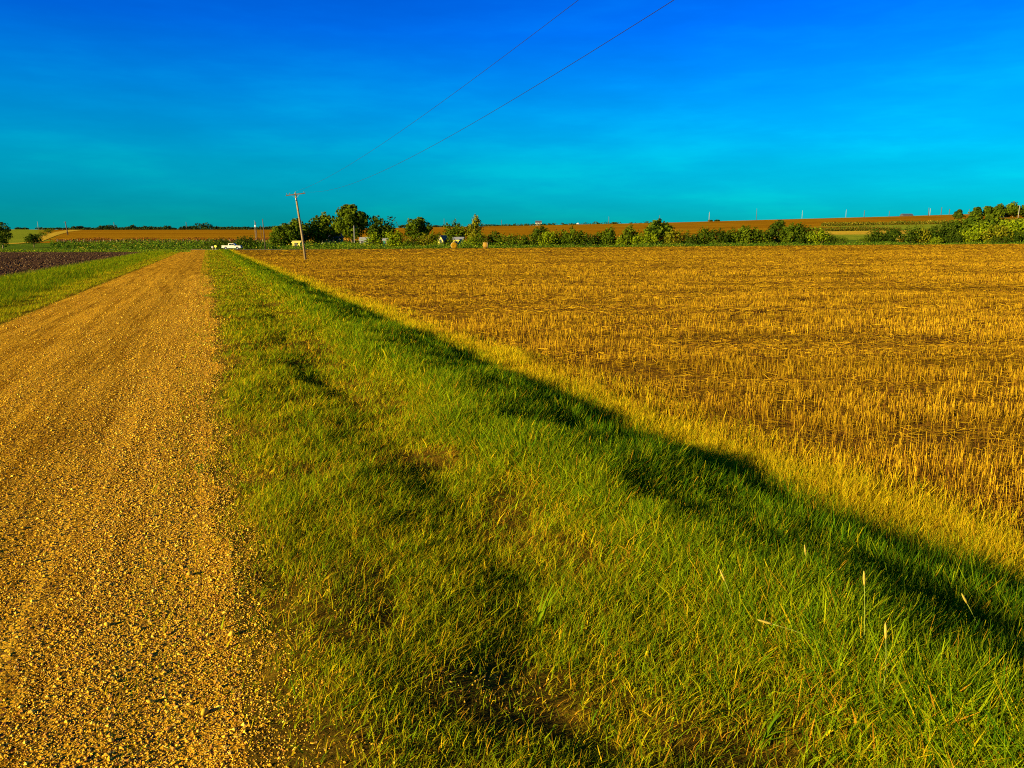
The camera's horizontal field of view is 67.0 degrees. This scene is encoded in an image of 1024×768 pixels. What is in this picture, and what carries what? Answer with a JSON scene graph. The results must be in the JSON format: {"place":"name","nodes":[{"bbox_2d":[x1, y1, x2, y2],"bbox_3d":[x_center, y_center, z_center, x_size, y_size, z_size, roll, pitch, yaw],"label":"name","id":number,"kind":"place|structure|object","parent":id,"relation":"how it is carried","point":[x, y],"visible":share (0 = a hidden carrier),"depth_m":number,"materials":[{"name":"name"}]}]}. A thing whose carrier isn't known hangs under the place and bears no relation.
{"place":"outdoors","nodes":[
{"label":"outdoors","id":0,"kind":"place"},
{"bbox_2d":[7,230,77,243],"bbox_3d":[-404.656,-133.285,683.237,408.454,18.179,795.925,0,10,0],"label":"dirt track","id":1,"kind":"structure","parent":0,"point":[50,235],"depth_m":516.96,"materials":[{"name":"beige soil"}]},
{"bbox_2d":[0,252,140,276],"bbox_3d":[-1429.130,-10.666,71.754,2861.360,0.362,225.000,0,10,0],"label":"ploughed field","id":2,"kind":"structure","parent":0,"point":[55,264],"depth_m":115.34,"materials":[{"name":"soil"}]},
{"bbox_2d":[0,249,179,326],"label":"verge","id":3,"kind":"structure","parent":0,"point":[50,303],"depth_m":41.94,"materials":[{"name":"plant"}]},
{"bbox_2d":[1,249,300,249],"bbox_3d":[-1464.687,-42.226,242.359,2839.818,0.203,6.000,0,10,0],"label":"cross road","id":4,"kind":"structure","parent":0,"point":[217,249],"depth_m":244.38,"materials":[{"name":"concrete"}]},
{"bbox_2d":[221,243,242,249],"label":"pickup truck","id":5,"kind":"object","parent":4,"relation":"on","point":[232,245],"visible":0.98,"depth_m":241.26,"materials":[{"name":"white paint"}]},
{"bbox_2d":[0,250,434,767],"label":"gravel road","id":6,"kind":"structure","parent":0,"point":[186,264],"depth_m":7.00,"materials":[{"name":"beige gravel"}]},
{"bbox_2d":[0,239,979,471],"bbox_3d":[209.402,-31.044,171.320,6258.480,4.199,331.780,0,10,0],"label":"meadow","id":7,"kind":"structure","parent":0,"point":[30,246],"depth_m":288.84,"materials":[{"name":"green plant"}]},
{"bbox_2d":[0,222,12,247],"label":"tree","id":8,"kind":"object","parent":7,"relation":"on","point":[4,234],"visible":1,"depth_m":269.45,"materials":[{"name":"green plant"}]},
{"bbox_2d":[23,233,41,246],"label":"tree","id":9,"kind":"object","parent":7,"relation":"on","point":[33,239],"visible":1,"depth_m":279.44,"materials":[{"name":"green plant"}]},
{"bbox_2d":[0,248,190,251],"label":"weeds","id":10,"kind":"object","parent":7,"relation":"on","point":[78,250],"visible":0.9,"depth_m":196.96,"materials":[{"name":"green plant"}]},
{"bbox_2d":[50,238,380,248],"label":"weeds","id":11,"kind":"object","parent":7,"relation":"on","point":[175,243],"visible":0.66,"depth_m":274.17,"materials":[{"name":"green plant"}]},
{"bbox_2d":[204,236,234,248],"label":"bush","id":12,"kind":"object","parent":7,"relation":"on","point":[222,241],"visible":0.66,"depth_m":256.96,"materials":[{"name":"green plant"}]},
{"bbox_2d":[233,235,261,248],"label":"bush","id":13,"kind":"object","parent":7,"relation":"on","point":[239,241],"visible":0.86,"depth_m":252.98,"materials":[{"name":"green plant"}]},
{"bbox_2d":[267,228,290,245],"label":"tree","id":14,"kind":"object","parent":7,"relation":"on","point":[283,236],"visible":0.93,"depth_m":281.79,"materials":[{"name":"green plant"}]},
{"bbox_2d":[269,218,320,242],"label":"tree","id":15,"kind":"object","parent":7,"relation":"on","point":[292,229],"visible":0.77,"depth_m":283.71,"materials":[{"name":"green plant"}]},
{"bbox_2d":[311,221,325,244],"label":"tree","id":16,"kind":"object","parent":7,"relation":"on","point":[318,240],"visible":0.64,"depth_m":290.80,"materials":[{"name":"green plant"}]},
{"bbox_2d":[308,212,341,243],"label":"tree","id":17,"kind":"object","parent":7,"relation":"on","point":[326,228],"visible":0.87,"depth_m":291.51,"materials":[{"name":"green plant"}]},
{"bbox_2d":[331,204,371,243],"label":"tree","id":18,"kind":"object","parent":7,"relation":"on","point":[351,219],"visible":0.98,"depth_m":288.79,"materials":[{"name":"green plant"}]},
{"bbox_2d":[362,231,383,246],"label":"bush","id":19,"kind":"object","parent":7,"relation":"on","point":[371,238],"visible":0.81,"depth_m":262.73,"materials":[{"name":"green plant"}]},
{"bbox_2d":[364,215,397,243],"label":"tree","id":20,"kind":"object","parent":7,"relation":"on","point":[381,229],"visible":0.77,"depth_m":288.75,"materials":[{"name":"green plant"}]},
{"bbox_2d":[381,230,405,246],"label":"bush","id":21,"kind":"object","parent":7,"relation":"on","point":[392,240],"visible":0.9,"depth_m":260.76,"materials":[{"name":"green plant"}]},
{"bbox_2d":[401,236,419,246],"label":"bush","id":22,"kind":"object","parent":7,"relation":"on","point":[407,242],"visible":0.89,"depth_m":259.25,"materials":[{"name":"green plant"}]},
{"bbox_2d":[320,241,504,248],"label":"weeds","id":23,"kind":"object","parent":7,"relation":"on","point":[362,244],"visible":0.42,"depth_m":253.25,"materials":[{"name":"green plant"}]},
{"bbox_2d":[404,217,432,238],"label":"tree","id":24,"kind":"object","parent":7,"relation":"on","point":[416,227],"visible":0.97,"depth_m":282.90,"materials":[{"name":"green plant"}]},
{"bbox_2d":[415,233,435,244],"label":"bush","id":25,"kind":"object","parent":7,"relation":"on","point":[428,239],"visible":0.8,"depth_m":259.91,"materials":[{"name":"green plant"}]},
{"bbox_2d":[428,230,442,244],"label":"bush","id":26,"kind":"object","parent":7,"relation":"on","point":[435,237],"visible":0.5,"depth_m":261.50,"materials":[{"name":"green plant"}]},
{"bbox_2d":[442,219,467,241],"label":"tree","id":27,"kind":"object","parent":7,"relation":"on","point":[451,233],"visible":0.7,"depth_m":277.59,"materials":[{"name":"green plant"}]},
{"bbox_2d":[461,235,476,245],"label":"bush","id":28,"kind":"object","parent":7,"relation":"on","point":[472,239],"visible":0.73,"depth_m":256.08,"materials":[{"name":"green plant"}]},
{"bbox_2d":[464,214,484,243],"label":"tree","id":29,"kind":"object","parent":7,"relation":"on","point":[471,231],"visible":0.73,"depth_m":275.72,"materials":[{"name":"green plant"}]},
{"bbox_2d":[474,230,490,246],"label":"bush","id":30,"kind":"object","parent":7,"relation":"on","point":[483,238],"visible":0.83,"depth_m":257.02,"materials":[{"name":"green plant"}]},
{"bbox_2d":[487,229,503,246],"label":"bush","id":31,"kind":"object","parent":7,"relation":"on","point":[493,236],"visible":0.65,"depth_m":259.11,"materials":[{"name":"green plant"}]},
{"bbox_2d":[496,232,516,246],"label":"bush","id":32,"kind":"object","parent":7,"relation":"on","point":[508,238],"visible":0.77,"depth_m":256.76,"materials":[{"name":"green plant"}]},
{"bbox_2d":[509,233,529,245],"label":"bush","id":33,"kind":"object","parent":7,"relation":"on","point":[519,240],"visible":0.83,"depth_m":255.95,"materials":[{"name":"green plant"}]},
{"bbox_2d":[523,233,543,246],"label":"bush","id":34,"kind":"object","parent":7,"relation":"on","point":[533,237],"visible":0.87,"depth_m":255.92,"materials":[{"name":"green plant"}]},
{"bbox_2d":[531,224,549,242],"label":"tree","id":35,"kind":"object","parent":7,"relation":"on","point":[537,231],"visible":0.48,"depth_m":269.91,"materials":[{"name":"green plant"}]},
{"bbox_2d":[536,231,558,245],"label":"bush","id":36,"kind":"object","parent":7,"relation":"on","point":[550,238],"visible":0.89,"depth_m":255.53,"materials":[{"name":"green plant"}]},
{"bbox_2d":[552,229,568,246],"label":"bush","id":37,"kind":"object","parent":7,"relation":"on","point":[558,235],"visible":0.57,"depth_m":256.82,"materials":[{"name":"green plant"}]},
{"bbox_2d":[561,226,589,246],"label":"bush","id":38,"kind":"object","parent":7,"relation":"on","point":[570,237],"visible":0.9,"depth_m":253.98,"materials":[{"name":"green plant"}]},
{"bbox_2d":[579,232,601,245],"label":"bush","id":39,"kind":"object","parent":7,"relation":"on","point":[590,239],"visible":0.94,"depth_m":253.92,"materials":[{"name":"green plant"}]},
{"bbox_2d":[591,231,604,245],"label":"bush","id":40,"kind":"object","parent":7,"relation":"on","point":[599,235],"visible":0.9,"depth_m":254.94,"materials":[{"name":"green plant"}]},
{"bbox_2d":[598,225,617,246],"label":"bush","id":41,"kind":"object","parent":7,"relation":"on","point":[608,236],"visible":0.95,"depth_m":254.50,"materials":[{"name":"green plant"}]},
{"bbox_2d":[616,225,642,246],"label":"bush","id":42,"kind":"object","parent":7,"relation":"on","point":[628,233],"visible":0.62,"depth_m":254.38,"materials":[{"name":"green plant"}]},
{"bbox_2d":[627,233,658,245],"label":"bush","id":43,"kind":"object","parent":7,"relation":"on","point":[649,239],"visible":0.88,"depth_m":251.08,"materials":[{"name":"green plant"}]},
{"bbox_2d":[641,218,675,244],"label":"tree","id":44,"kind":"object","parent":7,"relation":"on","point":[657,227],"visible":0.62,"depth_m":263.02,"materials":[{"name":"green plant"}]},
{"bbox_2d":[661,229,683,244],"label":"bush","id":45,"kind":"object","parent":7,"relation":"on","point":[668,239],"visible":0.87,"depth_m":252.95,"materials":[{"name":"green plant"}]},
{"bbox_2d":[685,231,700,244],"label":"bush","id":46,"kind":"object","parent":7,"relation":"on","point":[691,239],"visible":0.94,"depth_m":253.03,"materials":[{"name":"green plant"}]},
{"bbox_2d":[694,226,711,245],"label":"bush","id":47,"kind":"object","parent":7,"relation":"on","point":[701,236],"visible":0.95,"depth_m":253.71,"materials":[{"name":"green plant"}]},
{"bbox_2d":[704,227,730,245],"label":"bush","id":48,"kind":"object","parent":7,"relation":"on","point":[721,238],"visible":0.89,"depth_m":252.09,"materials":[{"name":"green plant"}]},
{"bbox_2d":[723,228,739,244],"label":"bush","id":49,"kind":"object","parent":7,"relation":"on","point":[730,232],"visible":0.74,"depth_m":252.74,"materials":[{"name":"green plant"}]},
{"bbox_2d":[729,225,768,245],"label":"bush","id":50,"kind":"object","parent":7,"relation":"on","point":[746,235],"visible":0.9,"depth_m":251.51,"materials":[{"name":"green plant"}]},
{"bbox_2d":[755,230,775,244],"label":"bush","id":51,"kind":"object","parent":7,"relation":"on","point":[763,234],"visible":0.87,"depth_m":251.78,"materials":[{"name":"green plant"}]},
{"bbox_2d":[765,219,787,243],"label":"tree","id":52,"kind":"object","parent":7,"relation":"on","point":[779,224],"visible":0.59,"depth_m":255.82,"materials":[{"name":"green plant"}]},
{"bbox_2d":[777,222,804,244],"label":"bush","id":53,"kind":"object","parent":7,"relation":"on","point":[788,236],"visible":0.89,"depth_m":252.12,"materials":[{"name":"green plant"}]},
{"bbox_2d":[793,222,816,243],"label":"bush","id":54,"kind":"object","parent":7,"relation":"on","point":[802,238],"visible":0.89,"depth_m":251.52,"materials":[{"name":"green plant"}]},
{"bbox_2d":[807,227,832,244],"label":"bush","id":55,"kind":"object","parent":7,"relation":"on","point":[818,237],"visible":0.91,"depth_m":250.27,"materials":[{"name":"green plant"}]},
{"bbox_2d":[819,233,836,243],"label":"bush","id":56,"kind":"object","parent":7,"relation":"on","point":[832,239],"visible":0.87,"depth_m":250.05,"materials":[{"name":"green plant"}]},
{"bbox_2d":[833,235,848,243],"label":"bush","id":57,"kind":"object","parent":7,"relation":"on","point":[843,240],"visible":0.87,"depth_m":250.33,"materials":[{"name":"green plant"}]},
{"bbox_2d":[864,227,887,244],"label":"bush","id":58,"kind":"object","parent":7,"relation":"on","point":[876,236],"visible":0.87,"depth_m":250.55,"materials":[{"name":"green plant"}]},
{"bbox_2d":[882,227,904,242],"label":"bush","id":59,"kind":"object","parent":7,"relation":"on","point":[894,234],"visible":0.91,"depth_m":250.16,"materials":[{"name":"green plant"}]},
{"bbox_2d":[901,225,924,243],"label":"bush","id":60,"kind":"object","parent":7,"relation":"on","point":[911,236],"visible":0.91,"depth_m":250.53,"materials":[{"name":"green plant"}]},
{"bbox_2d":[914,224,930,242],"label":"bush","id":61,"kind":"object","parent":7,"relation":"on","point":[925,233],"visible":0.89,"depth_m":250.20,"materials":[{"name":"green plant"}]},
{"bbox_2d":[926,221,946,243],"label":"bush","id":62,"kind":"object","parent":7,"relation":"on","point":[933,233],"visible":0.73,"depth_m":250.49,"materials":[{"name":"green plant"}]},
{"bbox_2d":[930,219,960,242],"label":"bush","id":63,"kind":"object","parent":7,"relation":"on","point":[951,228],"visible":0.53,"depth_m":251.85,"materials":[{"name":"green plant"}]},
{"bbox_2d":[941,232,964,243],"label":"bush","id":64,"kind":"object","parent":7,"relation":"on","point":[949,238],"visible":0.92,"depth_m":247.79,"materials":[{"name":"green plant"}]},
{"bbox_2d":[959,230,979,243],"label":"bush","id":65,"kind":"object","parent":7,"relation":"on","point":[972,236],"visible":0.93,"depth_m":248.03,"materials":[{"name":"green plant"}]},
{"bbox_2d":[954,212,988,241],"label":"bush","id":66,"kind":"object","parent":7,"relation":"on","point":[971,220],"visible":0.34,"depth_m":277.40,"materials":[{"name":"green plant"}]},
{"bbox_2d":[963,222,995,243],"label":"bush","id":67,"kind":"object","parent":7,"relation":"on","point":[981,230],"visible":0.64,"depth_m":249.90,"materials":[{"name":"green plant"}]},
{"bbox_2d":[966,220,996,231],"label":"bush","id":68,"kind":"object","parent":7,"relation":"on","point":[990,223],"visible":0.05,"depth_m":271.55,"materials":[{"name":"green plant"}]},
{"bbox_2d":[978,225,1015,243],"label":"bush","id":69,"kind":"object","parent":7,"relation":"on","point":[1001,231],"visible":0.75,"depth_m":247.80,"materials":[{"name":"green plant"}]},
{"bbox_2d":[987,213,1010,225],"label":"bush","id":70,"kind":"object","parent":7,"relation":"on","point":[995,218],"visible":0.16,"depth_m":282.43,"materials":[{"name":"green plant"}]},
{"bbox_2d":[985,236,1013,243],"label":"bush","id":71,"kind":"object","parent":7,"relation":"on","point":[1001,241],"visible":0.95,"depth_m":245.19,"materials":[{"name":"green plant"}]},
{"bbox_2d":[998,218,1023,242],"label":"bush","id":72,"kind":"object","parent":7,"relation":"on","point":[1015,227],"visible":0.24,"depth_m":255.22,"materials":[{"name":"green plant"}]},
{"bbox_2d":[1001,229,1023,243],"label":"bush","id":73,"kind":"object","parent":7,"relation":"on","point":[1018,237],"visible":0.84,"depth_m":245.94,"materials":[{"name":"green plant"}]},
{"bbox_2d":[415,665,587,715],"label":"grass","id":74,"kind":"structure","parent":0,"point":[519,709],"depth_m":4.41,"materials":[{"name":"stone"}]},
{"bbox_2d":[3,222,1013,242],"bbox_3d":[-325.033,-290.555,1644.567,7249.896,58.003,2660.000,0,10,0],"label":"green field","id":75,"kind":"structure","parent":0,"point":[18,235],"depth_m":515.84,"materials":[{"name":"green plant"}]},
{"bbox_2d":[813,226,900,230],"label":"green corn","id":76,"kind":"object","parent":75,"relation":"on","point":[861,228],"visible":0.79,"depth_m":443.37,"materials":[{"name":"green plant"}]},
{"bbox_2d":[0,0,1023,229],"label":"sky","id":77,"kind":"structure","parent":0,"point":[121,113],"materials":[{"name":"blue"}]},
{"bbox_2d":[38,214,1023,242],"bbox_3d":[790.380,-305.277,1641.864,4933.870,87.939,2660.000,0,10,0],"label":"hill","id":78,"kind":"structure","parent":0,"point":[691,227],"depth_m":696.40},
{"bbox_2d":[55,237,268,242],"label":"dry corn","id":79,"kind":"object","parent":78,"relation":"on","point":[98,239],"visible":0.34,"depth_m":337.73,"materials":[{"name":"plant"}]},
{"bbox_2d":[68,221,650,229],"bbox_3d":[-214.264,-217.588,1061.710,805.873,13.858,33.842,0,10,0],"label":"scrub","id":80,"kind":"object","parent":78,"relation":"on","point":[204,228],"visible":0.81,"depth_m":1054.96,"materials":[{"name":"green plant"}]},
{"bbox_2d":[821,218,1023,225],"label":"green corn","id":81,"kind":"object","parent":78,"relation":"on","point":[881,223],"visible":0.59,"depth_m":567.99,"materials":[{"name":"green plant"}]},
{"bbox_2d":[952,209,964,218],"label":"tree","id":82,"kind":"object","parent":78,"relation":"on","point":[958,214],"visible":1,"depth_m":741.22,"materials":[{"name":"green plant"}]},
{"bbox_2d":[972,206,983,216],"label":"tree","id":83,"kind":"object","parent":78,"relation":"on","point":[977,210],"visible":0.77,"depth_m":739.94,"materials":[{"name":"green plant"}]},
{"bbox_2d":[982,206,997,216],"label":"tree","id":84,"kind":"object","parent":78,"relation":"on","point":[987,210],"visible":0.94,"depth_m":739.95,"materials":[{"name":"green plant"}]},
{"bbox_2d":[993,203,1006,217],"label":"tree","id":85,"kind":"object","parent":78,"relation":"on","point":[1001,209],"visible":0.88,"depth_m":738.58,"materials":[{"name":"green plant"}]},
{"bbox_2d":[1005,201,1023,216],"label":"tree","id":86,"kind":"object","parent":78,"relation":"on","point":[1012,209],"visible":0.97,"depth_m":738.62,"materials":[{"name":"green plant"}]},
{"bbox_2d":[93,249,1023,767],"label":"verge","id":87,"kind":"structure","parent":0,"point":[682,741],"depth_m":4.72,"materials":[{"name":"green plant"}]},
{"bbox_2d":[305,366,319,380],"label":"grass tuft","id":88,"kind":"object","parent":87,"relation":"on","point":[309,374],"visible":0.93,"depth_m":14.81,"materials":[{"name":"green plant"}]},
{"bbox_2d":[492,607,513,646],"bbox_3d":[-0.075,1.673,5.204,0.410,0.211,0.400,6,12,31],"label":"grass tuft","id":89,"kind":"object","parent":87,"relation":"on","point":[498,621],"visible":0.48,"depth_m":5.22,"materials":[{"name":"green plant"}]},
{"bbox_2d":[526,580,562,637],"bbox_3d":[0.211,1.523,5.113,0.204,0.342,0.563,2,11,13],"label":"grass tuft","id":90,"kind":"object","parent":87,"relation":"on","point":[541,613],"visible":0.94,"depth_m":5.22,"materials":[{"name":"green plant"}]},
{"bbox_2d":[708,665,767,730],"bbox_3d":[1.170,1.703,4.273,0.511,0.210,0.282,-6,12,-30],"label":"grass tuft","id":91,"kind":"object","parent":87,"relation":"on","point":[723,711],"visible":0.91,"depth_m":4.25,"materials":[{"name":"green plant"}]},
{"bbox_2d":[728,709,788,748],"bbox_3d":[1.279,1.779,3.917,0.375,0.213,0.168,-6,12,-29],"label":"grass tuft","id":92,"kind":"object","parent":87,"relation":"on","point":[771,726],"visible":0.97,"depth_m":3.98,"materials":[{"name":"green plant"}]},
{"bbox_2d":[757,619,847,650],"bbox_3d":[1.703,1.502,4.509,0.557,0.272,0.091,0,10,0],"label":"seed stalk","id":93,"kind":"object","parent":87,"relation":"on","point":[764,621],"visible":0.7,"depth_m":4.49,"materials":[{"name":"beige plant"}]},
{"bbox_2d":[846,571,877,649],"bbox_3d":[1.992,1.347,4.370,0.259,0.641,0.042,-3,11,-14],"label":"seed stalk","id":94,"kind":"object","parent":87,"relation":"on","point":[864,579],"visible":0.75,"depth_m":4.34,"materials":[{"name":"beige plant"}]},
{"bbox_2d":[871,622,896,707],"bbox_3d":[1.919,1.493,4.009,0.241,0.528,0.045,-7,13,-34],"label":"seed stalk","id":95,"kind":"object","parent":87,"relation":"on","point":[885,635],"visible":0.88,"depth_m":4.00,"materials":[{"name":"beige plant"}]},
{"bbox_2d":[855,653,940,729],"bbox_3d":[1.922,1.604,3.933,0.435,0.354,0.444,-3,11,-17],"label":"grass tuft","id":96,"kind":"object","parent":87,"relation":"on","point":[893,703],"visible":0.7,"depth_m":3.96,"materials":[{"name":"green plant"}]},
{"bbox_2d":[236,244,1023,541],"bbox_3d":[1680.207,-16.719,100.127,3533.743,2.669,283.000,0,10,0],"label":"stubble field","id":97,"kind":"structure","parent":0,"point":[884,388],"depth_m":21.73,"materials":[{"name":"yellow plant"}]},
{"bbox_2d":[286,191,306,259],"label":"utility pole","id":98,"kind":"object","parent":97,"relation":"on","point":[301,231],"visible":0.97,"depth_m":120.97,"materials":[{"name":"brown wood"}]},
{"bbox_2d":[298,0,577,190],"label":"power line","id":99,"kind":"object","parent":98,"relation":"attached to","point":[464,85],"visible":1,"depth_m":39.27,"materials":[{"name":"metal"}]},
{"bbox_2d":[320,0,673,191],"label":"power line","id":100,"kind":"object","parent":98,"relation":"attached to","point":[536,85],"visible":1,"depth_m":29.29,"materials":[{"name":"metal"}]},
{"bbox_2d":[234,243,1023,562],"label":"loose straw","id":101,"kind":"object","parent":97,"relation":"on","point":[694,251],"visible":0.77,"depth_m":33.24,"materials":[{"name":"yellow plant"}]},
{"bbox_2d":[280,240,1023,249],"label":"weeds","id":102,"kind":"object","parent":97,"relation":"on","point":[621,245],"visible":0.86,"depth_m":241.01,"materials":[{"name":"green plant"}]},
{"bbox_2d":[815,230,936,234],"bbox_3d":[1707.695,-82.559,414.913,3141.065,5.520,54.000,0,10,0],"label":"pale field","id":103,"kind":"structure","parent":0,"point":[848,232],"depth_m":416.35,"materials":[{"name":"beige plant"}]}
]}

